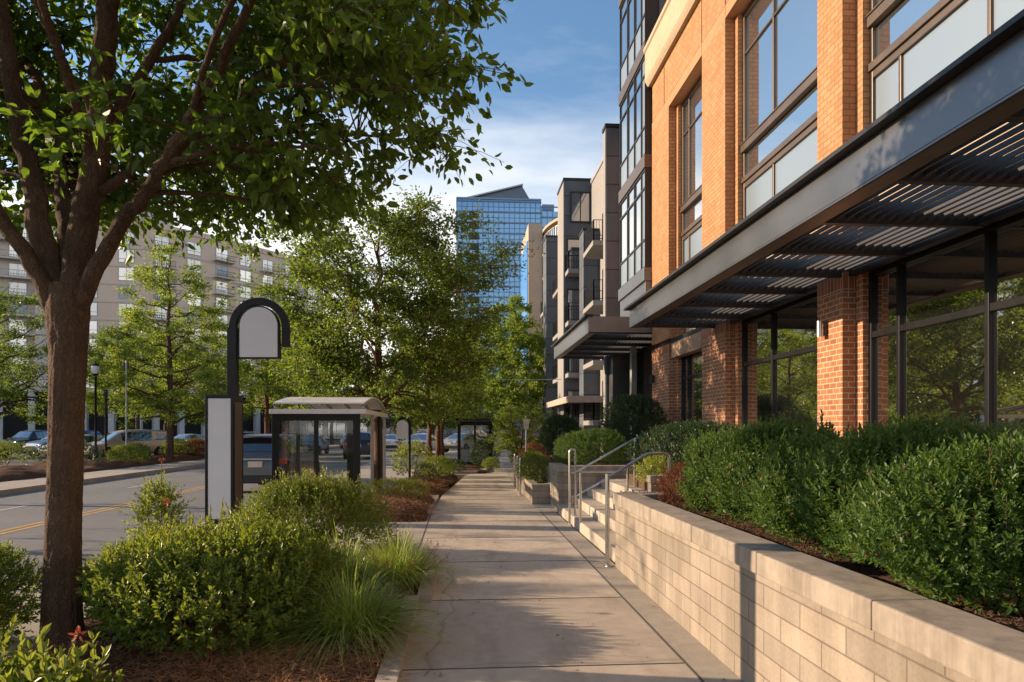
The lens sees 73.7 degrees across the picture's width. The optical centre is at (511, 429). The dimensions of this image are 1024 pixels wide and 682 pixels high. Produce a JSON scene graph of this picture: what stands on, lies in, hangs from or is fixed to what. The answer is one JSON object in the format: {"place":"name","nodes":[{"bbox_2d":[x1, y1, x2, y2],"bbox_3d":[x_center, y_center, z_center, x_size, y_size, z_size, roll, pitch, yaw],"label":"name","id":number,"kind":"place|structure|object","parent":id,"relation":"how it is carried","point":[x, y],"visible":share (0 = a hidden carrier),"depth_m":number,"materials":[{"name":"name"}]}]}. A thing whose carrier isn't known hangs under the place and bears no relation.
{"place":"outdoors","nodes":[
{"label":"outdoors","id":0,"kind":"place"},
{"bbox_2d":[0,564,98,658],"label":"verge strip","id":1,"kind":"object","parent":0,"point":[34,626],"depth_m":5.81,"materials":[{"name":"concrete"}]},
{"bbox_2d":[0,539,42,645],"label":"shrub","id":2,"kind":"object","parent":1,"relation":"on","point":[11,600],"visible":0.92,"depth_m":5.21,"materials":[{"name":"green plant"}]},
{"bbox_2d":[0,450,153,465],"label":"car park","id":3,"kind":"structure","parent":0,"point":[29,462],"depth_m":38.75,"materials":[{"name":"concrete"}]},
{"bbox_2d":[0,440,38,464],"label":"shrub","id":4,"kind":"object","parent":3,"relation":"on","point":[5,445],"visible":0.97,"depth_m":31.40,"materials":[{"name":"green plant"}]},
{"bbox_2d":[4,430,46,452],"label":"parked car","id":5,"kind":"object","parent":3,"relation":"on","point":[26,436],"visible":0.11,"depth_m":51.63,"materials":[{"name":"black paint"}]},
{"bbox_2d":[0,279,115,424],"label":"spreading tree","id":6,"kind":"object","parent":3,"relation":"on","point":[9,393],"visible":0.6,"depth_m":36.51,"materials":[{"name":"green plant"}]},
{"bbox_2d":[91,361,99,458],"bbox_3d":[-21.366,-0.910,35.033,0.450,5.220,0.443,0,0,-4],"label":"street lamp","id":7,"kind":"object","parent":3,"relation":"on","point":[95,368],"visible":0.82,"depth_m":34.98,"materials":[{"name":"black metal"}]},
{"bbox_2d":[84,429,166,458],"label":"minivan","id":8,"kind":"object","parent":3,"relation":"on","point":[153,439],"visible":0.28,"depth_m":40.51,"materials":[{"name":"beige paint"}]},
{"bbox_2d":[85,320,191,429],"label":"distant tree","id":9,"kind":"object","parent":3,"relation":"on","point":[105,357],"visible":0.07,"depth_m":66.21,"materials":[{"name":"green plant"}]},
{"bbox_2d":[103,322,240,430],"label":"verge tree","id":10,"kind":"object","parent":3,"relation":"on","point":[145,378],"visible":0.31,"depth_m":44.56,"materials":[{"name":"green plant"}]},
{"bbox_2d":[242,362,334,433],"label":"distant tree","id":11,"kind":"object","parent":3,"relation":"on","point":[270,419],"visible":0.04,"depth_m":86.19,"materials":[{"name":"green plant"}]},
{"bbox_2d":[0,457,176,481],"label":"mulch bed","id":12,"kind":"object","parent":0,"point":[17,472],"visible":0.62,"depth_m":28.13,"materials":[{"name":"brown soil"}]},
{"bbox_2d":[30,441,106,461],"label":"shrub","id":13,"kind":"object","parent":12,"relation":"on","point":[86,450],"visible":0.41,"depth_m":30.13,"materials":[{"name":"green plant"}]},
{"bbox_2d":[104,444,148,463],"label":"shrub","id":14,"kind":"object","parent":12,"relation":"on","point":[117,452],"visible":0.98,"depth_m":32.08,"materials":[{"name":"green plant"}]},
{"bbox_2d":[0,444,339,489],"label":"sidewalk","id":15,"kind":"structure","parent":0,"point":[20,483],"depth_m":27.13,"materials":[{"name":"concrete"}]},
{"bbox_2d":[191,300,328,433],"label":"verge tree","id":16,"kind":"object","parent":15,"relation":"on","point":[270,380],"visible":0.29,"depth_m":47.37,"materials":[{"name":"green plant"}]},
{"bbox_2d":[144,450,204,461],"bbox_3d":[-20.306,1.638,47.945,3.700,0.616,21.400,0,0,-4],"label":"mulch bed","id":17,"kind":"object","parent":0,"point":[181,457],"visible":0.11,"depth_m":37.93,"materials":[{"name":"brown soil"}]},
{"bbox_2d":[85,229,274,458],"bbox_3d":[-19.282,-4.632,37.824,10.392,12.770,9.273,0,0,-4],"label":"tiered tree","id":18,"kind":"object","parent":17,"relation":"on","point":[124,351],"visible":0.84,"depth_m":36.99,"materials":[{"name":"green plant"}]},
{"bbox_2d":[0,439,404,584],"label":"road","id":19,"kind":"structure","parent":0,"point":[102,528],"depth_m":16.44,"materials":[{"name":"grey asphalt"}]},
{"bbox_2d":[0,456,342,534],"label":"yellow road lines","id":20,"kind":"object","parent":19,"relation":"on","point":[100,509],"depth_m":15.40,"materials":[{"name":"paint"}]},
{"bbox_2d":[243,432,320,484],"bbox_3d":[-7.493,0.975,21.803,2.200,1.825,4.725,0,0,-4],"label":"sport utility car","id":21,"kind":"object","parent":19,"relation":"on","point":[257,457],"visible":0.44,"depth_m":19.71,"materials":[{"name":"paint"}]},
{"bbox_2d":[301,435,329,454],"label":"distant car","id":22,"kind":"object","parent":19,"relation":"on","point":[308,440],"visible":0.54,"depth_m":50.33,"materials":[{"name":"blue paint"}]},
{"bbox_2d":[343,432,369,458],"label":"distant car","id":23,"kind":"object","parent":19,"relation":"on","point":[364,443],"visible":0.21,"depth_m":42.16,"materials":[{"name":"black paint"}]},
{"bbox_2d":[6,558,420,681],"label":"mulch bed","id":24,"kind":"object","parent":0,"point":[83,657],"visible":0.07,"depth_m":4.82,"materials":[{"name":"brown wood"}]},
{"bbox_2d":[0,614,123,681],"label":"shrub","id":25,"kind":"object","parent":24,"relation":"on","point":[19,666],"visible":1,"depth_m":3.68,"materials":[{"name":"green plant"}]},
{"bbox_2d":[116,458,195,541],"bbox_3d":[-3.577,0.993,6.918,0.790,1.438,0.805,0,0,-4],"label":"sapling","id":26,"kind":"object","parent":24,"relation":"on","point":[159,492],"visible":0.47,"depth_m":6.85,"materials":[{"name":"green plant"}]},
{"bbox_2d":[74,497,352,660],"bbox_3d":[-2.510,1.205,5.714,2.292,1.178,2.428,0,0,-4],"label":"shrub","id":27,"kind":"object","parent":24,"relation":"on","point":[129,593],"visible":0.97,"depth_m":5.19,"materials":[{"name":"green plant"}]},
{"bbox_2d":[0,0,533,652],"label":"foreground tree","id":28,"kind":"object","parent":24,"relation":"on","point":[66,132],"visible":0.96,"depth_m":5.19,"materials":[{"name":"green plant"}]},
{"bbox_2d":[125,612,428,681],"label":"pine straw drift","id":29,"kind":"object","parent":24,"relation":"on","point":[265,659],"visible":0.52,"depth_m":4.71,"materials":[{"name":"brown plant"}]},
{"bbox_2d":[217,558,475,681],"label":"grass clump","id":30,"kind":"object","parent":29,"relation":"on","point":[350,612],"visible":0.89,"depth_m":5.24,"materials":[{"name":"green plant"}]},
{"bbox_2d":[304,523,417,601],"bbox_3d":[-1.690,1.287,6.902,1.713,0.774,1.655,0,0,-4],"label":"grass clump","id":31,"kind":"object","parent":24,"relation":"on","point":[351,560],"visible":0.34,"depth_m":6.85,"materials":[{"name":"green plant"}]},
{"bbox_2d":[361,522,446,564],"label":"grass clump","id":32,"kind":"object","parent":24,"relation":"on","point":[406,536],"visible":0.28,"depth_m":8.25,"materials":[{"name":"green plant"}]},
{"bbox_2d":[339,520,471,595],"bbox_3d":[-1.290,1.311,7.330,1.917,0.726,1.735,0,0,29],"label":"grass clump","id":33,"kind":"object","parent":24,"relation":"on","point":[409,568],"visible":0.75,"depth_m":7.20,"materials":[{"name":"green plant"}]},
{"bbox_2d":[0,0,619,390],"label":"sky","id":34,"kind":"structure","parent":0,"point":[549,130],"materials":[{"name":"blue"}]},
{"bbox_2d":[208,475,444,554],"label":"verge pavement","id":35,"kind":"structure","parent":0,"point":[419,528],"depth_m":12.00,"materials":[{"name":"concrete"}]},
{"bbox_2d":[205,298,289,523],"bbox_3d":[-4.816,-0.359,12.552,1.450,4.118,0.480,0,0,0],"label":"pylon sign","id":36,"kind":"object","parent":35,"relation":"on","point":[255,333],"visible":0.84,"depth_m":12.49,"materials":[{"name":"black metal"}]},
{"bbox_2d":[227,465,398,555],"bbox_3d":[-2.618,1.155,9.163,2.358,1.414,1.829,0,0,-4],"label":"shrub","id":37,"kind":"object","parent":35,"relation":"on","point":[285,497],"visible":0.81,"depth_m":8.88,"materials":[{"name":"green plant"}]},
{"bbox_2d":[269,397,386,509],"bbox_3d":[-4.202,0.465,16.307,1.980,2.470,4.180,0,0,-4],"label":"bus shelter","id":38,"kind":"object","parent":35,"relation":"on","point":[351,411],"visible":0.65,"depth_m":14.41,"materials":[{"name":"black metal"}]},
{"bbox_2d":[214,177,545,486],"bbox_3d":[-4.173,-2.854,20.137,8.921,9.216,9.563,0,0,35],"label":"street tree","id":39,"kind":"object","parent":35,"relation":"on","point":[313,338],"visible":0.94,"depth_m":18.97,"materials":[{"name":"green plant"}]},
{"bbox_2d":[334,490,433,521],"bbox_3d":[-2.646,1.585,14.495,1.840,0.427,3.900,0,0,-4],"label":"mulch mound","id":40,"kind":"object","parent":35,"relation":"on","point":[411,516],"visible":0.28,"depth_m":12.78,"materials":[{"name":"brown plant"}]},
{"bbox_2d":[328,488,439,521],"bbox_3d":[-2.646,1.520,14.462,2.458,0.521,4.415,0,0,-4],"label":"mound straw","id":41,"kind":"object","parent":40,"relation":"on","point":[414,501],"visible":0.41,"depth_m":13.87,"materials":[{"name":"brown plant"}]},
{"bbox_2d":[358,475,429,497],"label":"shrub","id":42,"kind":"object","parent":40,"relation":"on","point":[400,481],"visible":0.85,"depth_m":14.69,"materials":[{"name":"green plant"}]},
{"bbox_2d":[397,417,411,482],"bbox_3d":[-2.932,0.675,18.546,0.400,2.050,0.070,0,0,0],"label":"pole sign","id":43,"kind":"object","parent":35,"relation":"on","point":[404,429],"visible":0.93,"depth_m":18.52,"materials":[{"name":"black metal"}]},
{"bbox_2d":[398,478,444,495],"bbox_3d":[-2.642,1.605,19.509,1.380,0.369,3.500,0,0,-4],"label":"mulch mound","id":44,"kind":"object","parent":35,"relation":"on","point":[433,490],"visible":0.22,"depth_m":18.07,"materials":[{"name":"brown soil"}]},
{"bbox_2d":[390,438,433,477],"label":"shrub","id":45,"kind":"object","parent":44,"relation":"on","point":[415,447],"visible":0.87,"depth_m":20.72,"materials":[{"name":"green plant"}]},
{"bbox_2d":[370,308,496,470],"bbox_3d":[-2.776,-1.326,23.760,4.458,6.158,4.251,0,0,-4],"label":"street tree","id":46,"kind":"object","parent":35,"relation":"on","point":[455,410],"visible":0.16,"depth_m":23.53,"materials":[{"name":"green plant"}]},
{"bbox_2d":[417,472,457,483],"bbox_3d":[-2.661,1.641,23.669,1.550,0.340,3.200,0,0,-4],"label":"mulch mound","id":47,"kind":"object","parent":35,"relation":"on","point":[452,479],"visible":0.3,"depth_m":23.11,"materials":[{"name":"brown plant"}]},
{"bbox_2d":[422,455,456,477],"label":"shrub","id":48,"kind":"object","parent":47,"relation":"on","point":[444,463],"visible":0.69,"depth_m":22.36,"materials":[{"name":"green plant"}]},
{"bbox_2d":[194,435,520,493],"bbox_3d":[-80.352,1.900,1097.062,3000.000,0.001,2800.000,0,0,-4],"label":"ground","id":49,"kind":"structure","parent":0,"point":[336,441],"depth_m":25.52,"materials":[{"name":"brown soil"}]},
{"bbox_2d":[0,210,323,439],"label":"tan apartment building","id":50,"kind":"structure","parent":49,"relation":"on","point":[107,302],"depth_m":115.71,"materials":[{"name":"grey concrete"}]},
{"bbox_2d":[0,446,339,495],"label":"kerb","id":51,"kind":"structure","parent":49,"relation":"on","point":[43,486],"depth_m":25.12,"materials":[{"name":"concrete"}]},
{"bbox_2d":[221,322,335,433],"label":"verge tree","id":52,"kind":"object","parent":49,"relation":"on","point":[288,423],"visible":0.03,"depth_m":60.45,"materials":[{"name":"green plant"}]},
{"bbox_2d":[456,184,557,433],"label":"glass tower","id":53,"kind":"structure","parent":49,"relation":"on","point":[517,208],"depth_m":202.36,"materials":[{"name":"blue glass"}]},
{"bbox_2d":[521,493,556,512],"bbox_3d":[0.631,1.800,17.117,0.640,0.199,5.950,0,0,-4],"label":"edge strip","id":54,"kind":"object","parent":49,"relation":"on","point":[545,507],"visible":0.23,"depth_m":14.92,"materials":[{"name":"concrete"}]},
{"bbox_2d":[521,476,549,503],"bbox_3d":[0.508,1.498,17.810,0.455,0.505,4.490,0,0,-4],"label":"planter","id":55,"kind":"object","parent":54,"relation":"on","point":[533,492],"visible":0.56,"depth_m":15.60,"materials":[{"name":"concrete"}]},
{"bbox_2d":[513,448,550,482],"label":"shrub","id":56,"kind":"object","parent":55,"relation":"in","point":[530,457],"visible":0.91,"depth_m":16.92,"materials":[{"name":"green plant"}]},
{"bbox_2d":[542,511,742,681],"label":"gutter strip","id":57,"kind":"object","parent":49,"relation":"on","point":[703,662],"visible":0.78,"depth_m":6.20,"materials":[{"name":"concrete"}]},
{"bbox_2d":[603,452,669,567],"bbox_3d":[1.562,0.991,8.595,0.904,1.418,0.156,0,0,-17],"label":"handrail","id":58,"kind":"object","parent":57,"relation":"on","point":[607,520],"visible":0.91,"depth_m":8.44,"materials":[{"name":"silver metal"}]},
{"bbox_2d":[612,492,1023,681],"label":"retaining wall","id":59,"kind":"structure","parent":57,"relation":"on","point":[743,606],"depth_m":3.96,"materials":[{"name":"stone"}]},
{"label":"terrace","id":60,"kind":"structure","parent":49,"relation":"on","visible":0},
{"bbox_2d":[557,479,646,563],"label":"stairs","id":61,"kind":"structure","parent":60,"relation":"attached to","point":[590,527],"depth_m":11.81,"materials":[{"name":"concrete"}]},
{"bbox_2d":[567,433,694,524],"bbox_3d":[2.126,0.881,11.851,2.229,1.638,0.971,0,0,-4],"label":"handrail","id":62,"kind":"object","parent":61,"relation":"on","point":[580,484],"visible":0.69,"depth_m":12.19,"materials":[{"name":"silver metal"}]},
{"bbox_2d":[629,474,682,491],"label":"ramp wall","id":63,"kind":"structure","parent":60,"relation":"on","point":[647,486],"depth_m":9.62,"materials":[{"name":"concrete"}]},
{"bbox_2d":[631,455,673,482],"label":"yellow flowering plant","id":64,"kind":"object","parent":63,"relation":"on","point":[662,462],"visible":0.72,"depth_m":10.50,"materials":[{"name":"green plant"}]},
{"bbox_2d":[623,418,747,474],"bbox_3d":[3.115,0.354,11.449,2.266,1.089,2.095,0,0,-4],"label":"clipped hedge","id":65,"kind":"object","parent":63,"relation":"on","point":[678,432],"visible":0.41,"depth_m":11.13,"materials":[{"name":"green plant"}]},
{"bbox_2d":[337,438,473,479],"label":"verge","id":66,"kind":"structure","parent":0,"point":[365,468],"depth_m":33.40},
{"bbox_2d":[412,464,486,473],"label":"island kerb","id":67,"kind":"structure","parent":66,"relation":"on","point":[470,472],"depth_m":26.32,"materials":[{"name":"concrete"}]},
{"bbox_2d":[456,418,494,466],"bbox_3d":[-1.657,0.560,30.160,1.700,2.080,2.500,0,0,-4],"label":"bus shelter","id":68,"kind":"object","parent":67,"relation":"on","point":[463,454],"visible":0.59,"depth_m":29.13,"materials":[{"name":"black metal"}]},
{"bbox_2d":[406,351,496,459],"bbox_3d":[-3.154,-1.403,33.232,5.073,6.310,5.172,0,0,32],"label":"street tree","id":69,"kind":"object","parent":66,"relation":"on","point":[441,436],"visible":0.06,"depth_m":33.14,"materials":[{"name":"green plant"}]},
{"bbox_2d":[419,462,485,472],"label":"island mulch","id":70,"kind":"object","parent":66,"relation":"on","point":[473,467],"visible":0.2,"depth_m":27.29,"materials":[{"name":"brown wood"}]},
{"bbox_2d":[382,328,496,461],"bbox_3d":[-3.126,-1.584,28.439,4.878,6.480,4.659,0,0,-4],"label":"street tree","id":71,"kind":"object","parent":70,"relation":"on","point":[465,405],"visible":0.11,"depth_m":27.96,"materials":[{"name":"green plant"}]},
{"bbox_2d":[468,439,500,466],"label":"shrub","id":72,"kind":"object","parent":70,"relation":"on","point":[482,442],"visible":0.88,"depth_m":28.75,"materials":[{"name":"green plant"}]},
{"bbox_2d":[444,433,485,451],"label":"distant car","id":73,"kind":"object","parent":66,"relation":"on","point":[467,440],"visible":0.53,"depth_m":50.42,"materials":[{"name":"silver metal"}]},
{"bbox_2d":[492,438,554,487],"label":"verge","id":74,"kind":"structure","parent":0,"point":[507,464],"depth_m":35.41,"materials":[{"name":"concrete"}]},
{"bbox_2d":[303,392,507,438],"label":"shop building","id":75,"kind":"structure","parent":74,"relation":"on","point":[339,429],"depth_m":130.00,"materials":[{"name":"grey metal"}]},
{"bbox_2d":[470,294,550,448],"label":"lime tree","id":76,"kind":"object","parent":74,"relation":"on","point":[519,327],"visible":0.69,"depth_m":53.35,"materials":[{"name":"green plant"}]},
{"bbox_2d":[484,399,552,456],"bbox_3d":[0.344,0.290,25.471,2.816,2.932,3.082,0,0,-4],"label":"round tree","id":77,"kind":"object","parent":74,"relation":"on","point":[513,439],"visible":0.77,"depth_m":25.13,"materials":[{"name":"green plant"}]},
{"bbox_2d":[520,218,557,439],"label":"curved apartment building","id":78,"kind":"structure","parent":74,"relation":"on","point":[531,288],"depth_m":82.44,"materials":[{"name":"stone"}]},
{"bbox_2d":[551,0,666,456],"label":"bay front building","id":79,"kind":"structure","parent":74,"relation":"on","point":[619,342],"depth_m":24.13,"materials":[{"name":"metal"}]},
{"bbox_2d":[618,154,651,287],"bbox_3d":[4.443,-7.179,24.219,0.500,3.718,3.680,0,0,-4],"label":"bay window","id":80,"kind":"structure","parent":79,"relation":"in","point":[635,196],"depth_m":23.64,"materials":[{"name":"glass"}]},
{"bbox_2d":[618,40,651,189],"bbox_3d":[4.443,-10.899,24.219,0.500,3.718,3.680,0,0,-4],"label":"bay window","id":81,"kind":"structure","parent":79,"relation":"in","point":[634,98],"depth_m":23.79,"materials":[{"name":"glass"}]},
{"bbox_2d":[618,0,658,90],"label":"bay window","id":82,"kind":"structure","parent":79,"relation":"in","point":[638,18],"depth_m":24.07,"materials":[{"name":"glass"}]},
{"bbox_2d":[532,463,689,509],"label":"block wall","id":83,"kind":"structure","parent":74,"relation":"on","point":[557,477],"depth_m":14.22,"materials":[{"name":"concrete"}]},
{"bbox_2d":[550,456,677,464],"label":"planter soil","id":84,"kind":"structure","parent":83,"relation":"in","point":[623,462],"depth_m":18.56,"materials":[{"name":"brown soil"}]},
{"bbox_2d":[539,414,582,458],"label":"evergreen bush","id":85,"kind":"object","parent":84,"relation":"on","point":[562,423],"visible":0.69,"depth_m":20.18,"materials":[{"name":"green plant"}]},
{"bbox_2d":[552,427,628,464],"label":"evergreen bush","id":86,"kind":"object","parent":84,"relation":"on","point":[592,435],"visible":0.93,"depth_m":15.67,"materials":[{"name":"green plant"}]},
{"bbox_2d":[598,393,671,460],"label":"evergreen bush","id":87,"kind":"object","parent":84,"relation":"on","point":[643,406],"visible":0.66,"depth_m":18.30,"materials":[{"name":"green plant"}]},
{"bbox_2d":[624,0,1023,459],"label":"brick building","id":88,"kind":"structure","parent":74,"relation":"on","point":[850,173],"depth_m":10.98,"materials":[{"name":"brick"}]},
{"bbox_2d":[680,75,701,263],"bbox_3d":[5.193,-7.170,19.115,0.210,5.100,2.530,0,0,-4],"label":"window","id":89,"kind":"structure","parent":88,"relation":"in","point":[691,207],"depth_m":19.61,"materials":[{"name":"glass"}]},
{"bbox_2d":[740,0,816,218],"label":"window","id":90,"kind":"structure","parent":88,"relation":"in","point":[779,144],"depth_m":14.29,"materials":[{"name":"glass"}]},
{"bbox_2d":[866,0,1023,123],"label":"window","id":91,"kind":"structure","parent":88,"relation":"in","point":[911,41],"depth_m":9.89,"materials":[{"name":"glass"}]},
{"bbox_2d":[400,448,701,681],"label":"sidewalk","id":92,"kind":"structure","parent":0,"point":[515,628],"depth_m":6.42,"materials":[{"name":"concrete"}]},
{"bbox_2d":[375,595,418,681],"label":"bed edging","id":93,"kind":"object","parent":92,"relation":"on","point":[392,672],"visible":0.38,"depth_m":4.91,"materials":[{"name":"concrete"}]},
{"bbox_2d":[417,554,438,602],"bbox_3d":[-0.944,1.712,7.829,0.140,0.175,2.245,0,0,-4],"label":"bed edging","id":94,"kind":"object","parent":92,"relation":"on","point":[424,592],"visible":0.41,"depth_m":7.12,"materials":[{"name":"concrete"}]},
{"bbox_2d":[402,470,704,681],"bbox_3d":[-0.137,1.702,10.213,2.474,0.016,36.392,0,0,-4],"label":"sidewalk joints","id":95,"kind":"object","parent":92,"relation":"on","point":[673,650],"visible":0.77,"depth_m":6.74,"materials":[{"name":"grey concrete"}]},
{"bbox_2d":[540,123,651,456],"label":"apartment building","id":96,"kind":"structure","parent":0,"point":[581,266],"depth_m":40.38,"materials":[{"name":"grey concrete"}]},
{"bbox_2d":[567,289,578,320],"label":"window","id":97,"kind":"structure","parent":96,"relation":"in","point":[572,294],"depth_m":42.48,"materials":[{"name":"glass"}]},
{"bbox_2d":[567,238,578,268],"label":"window","id":98,"kind":"structure","parent":96,"relation":"in","point":[572,243],"depth_m":42.48,"materials":[{"name":"glass"}]},
{"bbox_2d":[570,191,590,222],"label":"window","id":99,"kind":"structure","parent":96,"relation":"in","point":[580,202],"depth_m":42.49,"materials":[{"name":"grey glass"}]},
{"bbox_2d":[667,502,1023,632],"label":"planter soil","id":100,"kind":"structure","parent":0,"point":[877,573],"depth_m":4.44,"materials":[{"name":"brown soil"}]},
{"bbox_2d":[650,461,719,510],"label":"red leaved plant","id":101,"kind":"object","parent":100,"relation":"on","point":[665,483],"visible":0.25,"depth_m":7.67,"materials":[{"name":"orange plant"}]},
{"bbox_2d":[673,424,752,514],"bbox_3d":[2.643,0.435,7.084,1.946,1.002,1.136,0,0,-4],"label":"hedge shrub","id":102,"kind":"object","parent":100,"relation":"on","point":[697,472],"visible":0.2,"depth_m":6.95,"materials":[{"name":"green plant"}]},
{"bbox_2d":[700,403,850,526],"bbox_3d":[2.630,0.341,6.188,1.779,1.187,1.329,0,0,19],"label":"hedge shrub","id":103,"kind":"object","parent":100,"relation":"on","point":[745,448],"visible":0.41,"depth_m":6.05,"materials":[{"name":"green plant"}]},
{"bbox_2d":[736,419,898,545],"bbox_3d":[2.562,0.424,5.208,1.700,1.022,1.150,0,0,-4],"label":"hedge shrub","id":104,"kind":"object","parent":100,"relation":"on","point":[772,488],"visible":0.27,"depth_m":5.00,"materials":[{"name":"green plant"}]},
{"bbox_2d":[620,489,1023,631],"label":"bark chips","id":105,"kind":"object","parent":100,"relation":"on","point":[989,613],"visible":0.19,"depth_m":4.71,"materials":[{"name":"wood"}]},
{"bbox_2d":[789,408,1022,578],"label":"hedge shrub","id":106,"kind":"object","parent":100,"relation":"on","point":[820,482],"visible":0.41,"depth_m":4.13,"materials":[{"name":"green plant"}]},
{"bbox_2d":[884,405,955,431],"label":"shrub","id":107,"kind":"object","parent":100,"relation":"on","point":[947,411],"visible":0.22,"depth_m":4.47,"materials":[{"name":"green plant"}]},
{"bbox_2d":[829,424,1023,615],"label":"hedge shrub","id":108,"kind":"object","parent":100,"relation":"on","point":[996,472],"visible":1,"depth_m":3.15,"materials":[{"name":"green plant"}]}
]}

